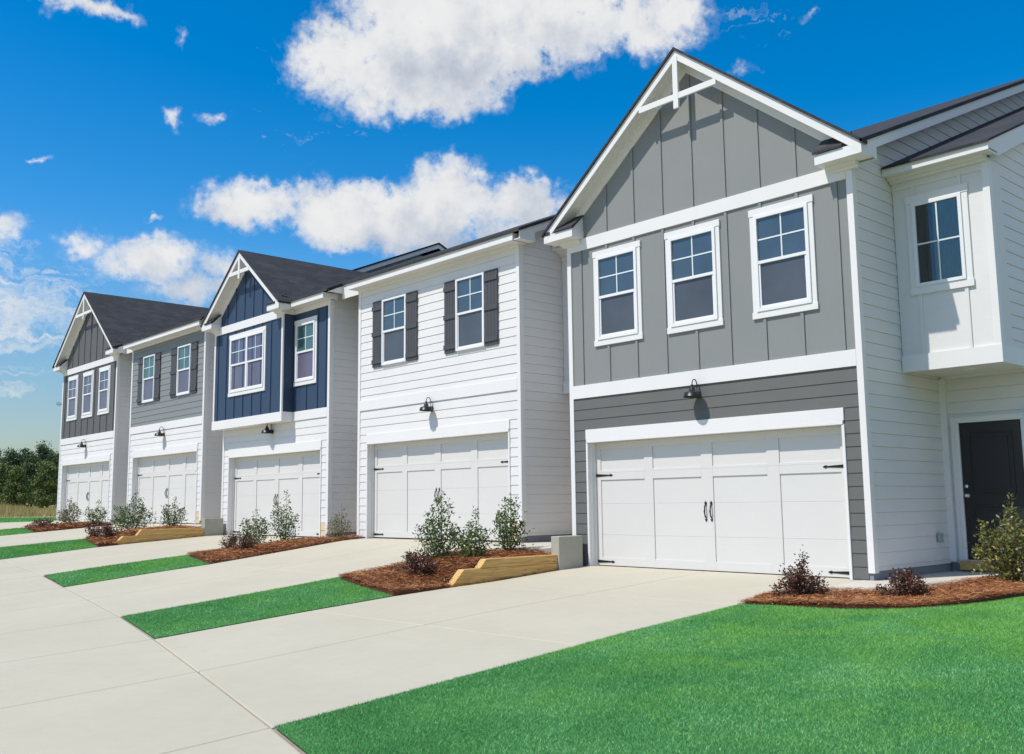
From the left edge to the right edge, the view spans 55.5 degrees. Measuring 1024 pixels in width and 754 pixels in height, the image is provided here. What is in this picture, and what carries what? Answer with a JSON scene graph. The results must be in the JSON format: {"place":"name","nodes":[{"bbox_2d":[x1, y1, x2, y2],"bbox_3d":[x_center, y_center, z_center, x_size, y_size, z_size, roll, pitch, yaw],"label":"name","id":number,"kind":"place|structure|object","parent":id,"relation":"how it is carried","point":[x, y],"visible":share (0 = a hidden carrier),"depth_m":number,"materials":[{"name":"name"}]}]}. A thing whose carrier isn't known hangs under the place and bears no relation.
{"place":"outdoors","nodes":[
{"label":"outdoors","id":0,"kind":"place"},
{"bbox_2d":[0,521,84,528],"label":"driveway","id":1,"kind":"structure","parent":0,"point":[6,525],"depth_m":34.34,"materials":[{"name":"concrete"}]},
{"bbox_2d":[1,540,85,558],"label":"lawn","id":2,"kind":"structure","parent":0,"point":[40,552],"depth_m":24.71,"materials":[{"name":"green plant"}]},
{"bbox_2d":[0,523,194,546],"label":"driveway","id":3,"kind":"structure","parent":0,"point":[40,537],"depth_m":28.32,"materials":[{"name":"concrete"}]},
{"bbox_2d":[47,558,204,586],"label":"lawn","id":4,"kind":"structure","parent":0,"point":[111,573],"depth_m":19.33,"materials":[{"name":"green plant"}]},
{"bbox_2d":[0,561,300,753],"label":"pavement","id":5,"kind":"structure","parent":0,"point":[79,675],"depth_m":8.87,"materials":[{"name":"concrete"}]},
{"bbox_2d":[0,535,312,575],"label":"driveway","id":6,"kind":"structure","parent":0,"point":[54,563],"depth_m":22.85,"materials":[{"name":"concrete"}]},
{"bbox_2d":[184,524,200,527],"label":"walkway","id":7,"kind":"structure","parent":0,"point":[198,525],"depth_m":27.80,"materials":[{"name":"concrete"}]},
{"bbox_2d":[121,578,392,637],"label":"lawn","id":8,"kind":"structure","parent":0,"point":[261,607],"depth_m":13.80,"materials":[{"name":"green plant"}]},
{"bbox_2d":[0,516,549,753],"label":"ground","id":9,"kind":"structure","parent":0,"point":[289,741],"depth_m":12.45,"materials":[{"name":"concrete"}]},
{"bbox_2d":[25,524,110,532],"bbox_3d":[-14.623,4.965,31.823,2.400,0.341,1.770,6,-10,-42],"label":"mulch bed","id":10,"kind":"object","parent":9,"relation":"on","point":[58,529],"visible":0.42,"depth_m":31.02,"materials":[{"name":"brown wood"}]},
{"bbox_2d":[27,516,57,527],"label":"loropetalum shrub","id":11,"kind":"object","parent":10,"relation":"on","point":[48,522],"visible":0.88,"depth_m":31.29,"materials":[{"name":"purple plant"}]},
{"bbox_2d":[53,498,83,523],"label":"young shrub","id":12,"kind":"object","parent":10,"relation":"on","point":[66,515],"visible":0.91,"depth_m":32.36,"materials":[{"name":"green plant"}]},
{"bbox_2d":[84,500,109,524],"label":"young shrub","id":13,"kind":"object","parent":10,"relation":"on","point":[94,515],"visible":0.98,"depth_m":31.99,"materials":[{"name":"green plant"}]},
{"bbox_2d":[86,531,173,546],"bbox_3d":[-10.170,4.401,26.639,2.870,0.522,1.673,6,-10,-42],"label":"mulch bed","id":14,"kind":"object","parent":9,"relation":"on","point":[100,544],"visible":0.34,"depth_m":25.50,"materials":[{"name":"brown wood"}]},
{"bbox_2d":[83,522,103,536],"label":"loropetalum shrub","id":15,"kind":"object","parent":14,"relation":"on","point":[92,532],"visible":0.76,"depth_m":26.39,"materials":[{"name":"purple plant"}]},
{"bbox_2d":[96,523,120,537],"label":"loropetalum shrub","id":16,"kind":"object","parent":14,"relation":"on","point":[107,530],"visible":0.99,"depth_m":26.07,"materials":[{"name":"purple plant"}]},
{"bbox_2d":[109,491,156,531],"bbox_3d":[-10.583,3.784,27.166,1.291,1.168,1.231,-3,-8,18],"label":"young shrub","id":17,"kind":"object","parent":14,"relation":"on","point":[127,512],"visible":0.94,"depth_m":27.04,"materials":[{"name":"green plant"}]},
{"bbox_2d":[154,494,188,526],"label":"young shrub","id":18,"kind":"object","parent":14,"relation":"on","point":[166,511],"visible":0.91,"depth_m":27.50,"materials":[{"name":"green plant"}]},
{"bbox_2d":[52,291,208,522],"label":"townhouse","id":19,"kind":"structure","parent":9,"relation":"on","point":[92,364],"depth_m":36.01,"materials":[{"name":"white paint"}]},
{"bbox_2d":[66,375,78,421],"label":"window","id":20,"kind":"structure","parent":19,"relation":"in","point":[73,382],"depth_m":37.36,"materials":[{"name":"glass"}]},
{"bbox_2d":[65,462,108,521],"bbox_3d":[-15.597,4.266,35.812,0.119,2.152,4.878,6,-10,-42],"label":"garage door","id":21,"kind":"structure","parent":19,"relation":"in","point":[87,484],"depth_m":35.90,"materials":[{"name":"white metal"}]},
{"bbox_2d":[81,370,94,418],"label":"window","id":22,"kind":"structure","parent":19,"relation":"in","point":[88,377],"depth_m":36.17,"materials":[{"name":"plastic"}]},
{"bbox_2d":[97,365,110,414],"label":"window","id":23,"kind":"structure","parent":19,"relation":"in","point":[104,372],"depth_m":34.95,"materials":[{"name":"plastic"}]},
{"bbox_2d":[114,528,203,544],"bbox_3d":[-9.538,4.366,26.228,2.525,0.535,0.153,6,-10,-42],"label":"timber edging","id":24,"kind":"object","parent":9,"relation":"on","point":[148,535],"visible":0.66,"depth_m":26.19,"materials":[{"name":"brown wood"}]},
{"bbox_2d":[201,518,222,535],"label":"concrete block","id":25,"kind":"structure","parent":9,"relation":"on","point":[212,526],"depth_m":27.20,"materials":[{"name":"grey concrete"}]},
{"bbox_2d":[188,537,361,564],"bbox_3d":[-5.400,3.909,21.844,3.740,0.514,1.720,6,-10,-42],"label":"mulch bed","id":26,"kind":"object","parent":9,"relation":"on","point":[230,559],"visible":0.38,"depth_m":20.98,"materials":[{"name":"brown wood"}]},
{"bbox_2d":[218,530,239,549],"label":"loropetalum shrub","id":27,"kind":"object","parent":26,"relation":"on","point":[228,542],"visible":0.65,"depth_m":21.72,"materials":[{"name":"purple plant"}]},
{"bbox_2d":[229,531,258,549],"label":"loropetalum shrub","id":28,"kind":"object","parent":26,"relation":"on","point":[245,541],"visible":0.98,"depth_m":21.29,"materials":[{"name":"purple plant"}]},
{"bbox_2d":[238,509,272,544],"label":"young shrub","id":29,"kind":"object","parent":26,"relation":"on","point":[257,529],"visible":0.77,"depth_m":22.39,"materials":[{"name":"green plant"}]},
{"bbox_2d":[267,490,300,541],"bbox_3d":[-5.321,3.236,22.545,0.794,1.256,0.859,6,-10,-42],"label":"young shrub","id":30,"kind":"object","parent":26,"relation":"on","point":[283,533],"visible":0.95,"depth_m":22.50,"materials":[{"name":"green plant"}]},
{"bbox_2d":[323,503,352,538],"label":"young shrub","id":31,"kind":"object","parent":26,"relation":"on","point":[333,523],"visible":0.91,"depth_m":22.90,"materials":[{"name":"green plant"}]},
{"bbox_2d":[123,243,448,523],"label":"townhouse","id":32,"kind":"structure","parent":9,"relation":"on","point":[175,445],"depth_m":30.57,"materials":[{"name":"white paint"}]},
{"bbox_2d":[142,354,155,402],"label":"window","id":33,"kind":"structure","parent":32,"relation":"in","point":[148,381],"depth_m":32.13,"materials":[{"name":"glass"}]},
{"bbox_2d":[136,452,196,523],"bbox_3d":[-10.904,3.545,30.778,0.119,2.152,4.878,6,-10,-42],"label":"garage door","id":34,"kind":"structure","parent":32,"relation":"in","point":[159,477],"depth_m":30.80,"materials":[{"name":"white metal"}]},
{"bbox_2d":[176,343,191,395],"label":"window","id":35,"kind":"structure","parent":32,"relation":"in","point":[183,383],"depth_m":30.14,"materials":[{"name":"glass"}]},
{"bbox_2d":[200,214,554,537],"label":"townhouse","id":36,"kind":"structure","parent":9,"relation":"on","point":[284,331],"depth_m":25.50,"materials":[{"name":"white paint"}]},
{"bbox_2d":[228,326,266,396],"bbox_3d":[-7.256,-0.401,26.616,0.060,1.740,2.100,6,-10,-42],"label":"window","id":37,"kind":"structure","parent":36,"relation":"in","point":[256,386],"depth_m":26.55,"materials":[{"name":"plastic"}]},
{"bbox_2d":[233,451,319,536],"bbox_3d":[-6.251,3.135,25.841,0.119,2.152,4.878,6,-10,-42],"label":"garage door","id":38,"kind":"structure","parent":36,"relation":"in","point":[260,481],"depth_m":25.80,"materials":[{"name":"white metal"}]},
{"bbox_2d":[293,315,316,386],"bbox_3d":[-5.305,-0.658,24.991,0.060,1.725,1.110,6,-10,-42],"label":"window","id":39,"kind":"structure","parent":36,"relation":"in","point":[305,354],"depth_m":24.98,"materials":[{"name":"plastic"}]},
{"bbox_2d":[340,551,543,596],"bbox_3d":[-1.100,3.246,16.259,3.589,0.564,2.023,6,-10,-42],"label":"mulch bed","id":40,"kind":"object","parent":9,"relation":"on","point":[392,592],"visible":0.28,"depth_m":15.36,"materials":[{"name":"brown wood"}]},
{"bbox_2d":[391,549,439,575],"bbox_3d":[-1.529,3.002,15.792,0.712,0.436,0.806,6,-10,-42],"label":"loropetalum shrub","id":41,"kind":"object","parent":40,"relation":"on","point":[421,564],"visible":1,"depth_m":15.64,"materials":[{"name":"purple plant"}]},
{"bbox_2d":[412,490,459,558],"bbox_3d":[-1.265,2.554,16.724,0.850,1.210,0.854,-4,-8,24],"label":"young shrub","id":42,"kind":"object","parent":40,"relation":"on","point":[433,537],"visible":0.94,"depth_m":16.62,"materials":[{"name":"green plant"}]},
{"bbox_2d":[452,506,497,560],"bbox_3d":[-0.700,2.645,16.470,0.762,0.948,0.770,6,-10,-42],"label":"young shrub","id":43,"kind":"object","parent":40,"relation":"on","point":[467,543],"visible":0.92,"depth_m":16.35,"materials":[{"name":"green plant"}]},
{"bbox_2d":[485,492,534,551],"bbox_3d":[-0.100,2.598,17.345,0.860,1.074,0.863,6,-10,-42],"label":"young shrub","id":44,"kind":"object","parent":40,"relation":"on","point":[504,529],"visible":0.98,"depth_m":17.18,"materials":[{"name":"green plant"}]},
{"bbox_2d":[346,214,571,542],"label":"townhouse","id":45,"kind":"structure","parent":9,"relation":"on","point":[463,383],"depth_m":20.25,"materials":[{"name":"white paint"}]},
{"bbox_2d":[381,293,405,365],"bbox_3d":[-2.695,-1.076,22.268,0.058,1.550,0.935,6,-10,-42],"label":"window","id":46,"kind":"structure","parent":45,"relation":"in","point":[393,334],"depth_m":22.29,"materials":[{"name":"glass"}]},
{"bbox_2d":[374,433,508,541],"bbox_3d":[-1.585,2.408,20.911,0.119,2.152,4.878,6,-10,-42],"label":"garage door","id":47,"kind":"structure","parent":45,"relation":"in","point":[471,471],"depth_m":20.91,"materials":[{"name":"white metal"}]},
{"bbox_2d":[455,272,484,351],"bbox_3d":[-0.871,-1.355,20.294,0.058,1.550,0.920,6,-10,-42],"label":"window","id":48,"kind":"structure","parent":45,"relation":"in","point":[469,290],"depth_m":20.30,"materials":[{"name":"glass"}]},
{"bbox_2d":[447,555,557,586],"bbox_3d":[-0.133,3.228,15.916,2.415,0.532,0.153,6,-10,-42],"label":"timber edging","id":49,"kind":"object","parent":9,"relation":"on","point":[486,570],"visible":0.69,"depth_m":15.83,"materials":[{"name":"beige wood"}]},
{"bbox_2d":[24,521,1023,606],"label":"pine straw","id":50,"kind":"object","parent":9,"relation":"on","point":[984,586],"visible":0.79,"depth_m":14.88,"materials":[{"name":"brown plant"}]},
{"bbox_2d":[551,535,582,570],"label":"concrete block","id":51,"kind":"structure","parent":9,"relation":"on","point":[567,551],"depth_m":16.80,"materials":[{"name":"grey concrete"}]},
{"bbox_2d":[541,47,1023,580],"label":"townhouse","id":52,"kind":"structure","parent":9,"relation":"on","point":[793,329],"depth_m":14.78,"materials":[{"name":"grey wood"}]},
{"bbox_2d":[592,240,643,346],"bbox_3d":[1.842,-1.447,17.040,0.060,1.720,1.110,6,-10,-42],"label":"window","id":53,"kind":"structure","parent":52,"relation":"in","point":[618,314],"depth_m":17.02,"materials":[{"name":"glass"}]},
{"bbox_2d":[664,219,723,334],"bbox_3d":[2.949,-1.616,15.842,0.060,1.720,1.110,6,-10,-42],"label":"window","id":54,"kind":"structure","parent":52,"relation":"in","point":[693,253],"depth_m":15.82,"materials":[{"name":"glass"}]},
{"bbox_2d":[596,426,849,578],"bbox_3d":[3.134,2.002,15.468,0.119,2.152,4.878,6,-10,-42],"label":"garage door","id":55,"kind":"structure","parent":52,"relation":"in","point":[747,502],"depth_m":15.23,"materials":[{"name":"white metal"}]},
{"bbox_2d":[748,194,818,319],"bbox_3d":[4.066,-1.787,14.633,0.060,1.720,1.110,6,-10,-42],"label":"window","id":56,"kind":"structure","parent":52,"relation":"in","point":[782,234],"depth_m":14.61,"materials":[{"name":"glass"}]},
{"bbox_2d":[904,183,974,295],"bbox_3d":[6.189,-1.983,14.110,0.060,1.495,0.920,6,-10,-42],"label":"window","id":57,"kind":"structure","parent":52,"relation":"in","point":[938,221],"depth_m":14.09,"materials":[{"name":"glass"}]},
{"bbox_2d":[950,413,1023,571],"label":"entry door","id":58,"kind":"structure","parent":52,"relation":"in","point":[988,450],"depth_m":14.56,"materials":[{"name":"black wood"}]},
{"bbox_2d":[65,538,505,617],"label":"driveway","id":59,"kind":"structure","parent":0,"point":[120,597],"depth_m":17.49,"materials":[{"name":"concrete"}]},
{"bbox_2d":[155,566,859,728],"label":"driveway","id":60,"kind":"structure","parent":0,"point":[271,673],"depth_m":11.05,"materials":[{"name":"concrete"}]},
{"bbox_2d":[0,0,1023,507],"label":"sky","id":61,"kind":"structure","parent":0,"point":[145,145],"materials":[{"name":"blue"}]},
{"bbox_2d":[0,517,1023,753],"bbox_3d":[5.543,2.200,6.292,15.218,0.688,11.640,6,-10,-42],"label":"lawn","id":62,"kind":"structure","parent":0,"point":[1019,746],"depth_m":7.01,"materials":[{"name":"green plant"}]},
{"bbox_2d":[486,541,550,552],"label":"walkway","id":63,"kind":"structure","parent":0,"point":[544,546],"depth_m":17.75,"materials":[{"name":"concrete"}]},
{"bbox_2d":[752,582,1023,608],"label":"mulch bed","id":64,"kind":"object","parent":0,"point":[938,604],"visible":0.16,"depth_m":10.87,"materials":[{"name":"brown wood"}]},
{"bbox_2d":[769,545,828,596],"bbox_3d":[3.471,2.364,11.787,0.707,0.651,0.524,-3,-8,20],"label":"loropetalum shrub","id":65,"kind":"object","parent":64,"relation":"on","point":[801,583],"visible":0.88,"depth_m":11.72,"materials":[{"name":"purple plant"}]},
{"bbox_2d":[875,567,933,598],"bbox_3d":[4.638,2.432,11.456,0.615,0.428,0.601,-1,-7,2],"label":"loropetalum shrub","id":66,"kind":"object","parent":64,"relation":"on","point":[908,585],"visible":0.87,"depth_m":11.41,"materials":[{"name":"purple plant"}]},
{"bbox_2d":[966,492,1023,583],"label":"bushy shrub","id":67,"kind":"object","parent":64,"relation":"on","point":[1006,558],"visible":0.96,"depth_m":12.33,"materials":[{"name":"green plant"}]},
{"bbox_2d":[828,571,998,590],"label":"walkway","id":68,"kind":"structure","parent":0,"point":[947,576],"depth_m":13.25,"materials":[{"name":"concrete"}]},
{"bbox_3d":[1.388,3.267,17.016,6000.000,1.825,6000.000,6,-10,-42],"label":"field","id":69,"kind":"structure","parent":0,"visible":0},
{"bbox_2d":[0,461,13,501],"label":"pine tree","id":70,"kind":"object","parent":69,"relation":"on","point":[3,476],"visible":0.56,"depth_m":138.71,"materials":[{"name":"green plant"}]},
{"bbox_2d":[0,447,25,504],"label":"pine tree","id":71,"kind":"object","parent":69,"relation":"on","point":[14,456],"visible":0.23,"depth_m":146.95,"materials":[{"name":"green plant"}]},
{"bbox_2d":[0,466,32,506],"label":"pine tree","id":72,"kind":"object","parent":69,"relation":"on","point":[13,485],"visible":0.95,"depth_m":134.28,"materials":[{"name":"green plant"}]},
{"bbox_2d":[18,447,35,490],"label":"pine tree","id":73,"kind":"object","parent":69,"relation":"on","point":[25,451],"visible":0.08,"depth_m":151.11,"materials":[{"name":"green plant"}]},
{"bbox_2d":[0,502,56,516],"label":"field grass","id":74,"kind":"structure","parent":69,"relation":"on","point":[14,510],"depth_m":56.32,"materials":[{"name":"beige plant"}]},
{"bbox_2d":[13,450,49,506],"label":"pine tree","id":75,"kind":"object","parent":69,"relation":"on","point":[30,460],"visible":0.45,"depth_m":145.90,"materials":[{"name":"green plant"}]},
{"bbox_2d":[28,460,58,508],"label":"pine tree","id":76,"kind":"object","parent":69,"relation":"on","point":[47,473],"visible":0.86,"depth_m":139.37,"materials":[{"name":"green plant"}]},
{"bbox_2d":[33,439,53,507],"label":"pine tree","id":77,"kind":"object","parent":69,"relation":"on","point":[42,450],"visible":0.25,"depth_m":154.11,"materials":[{"name":"green plant"}]},
{"bbox_2d":[42,448,58,504],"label":"pine tree","id":78,"kind":"object","parent":69,"relation":"on","point":[54,458],"visible":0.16,"depth_m":151.11,"materials":[{"name":"green plant"}]}
]}

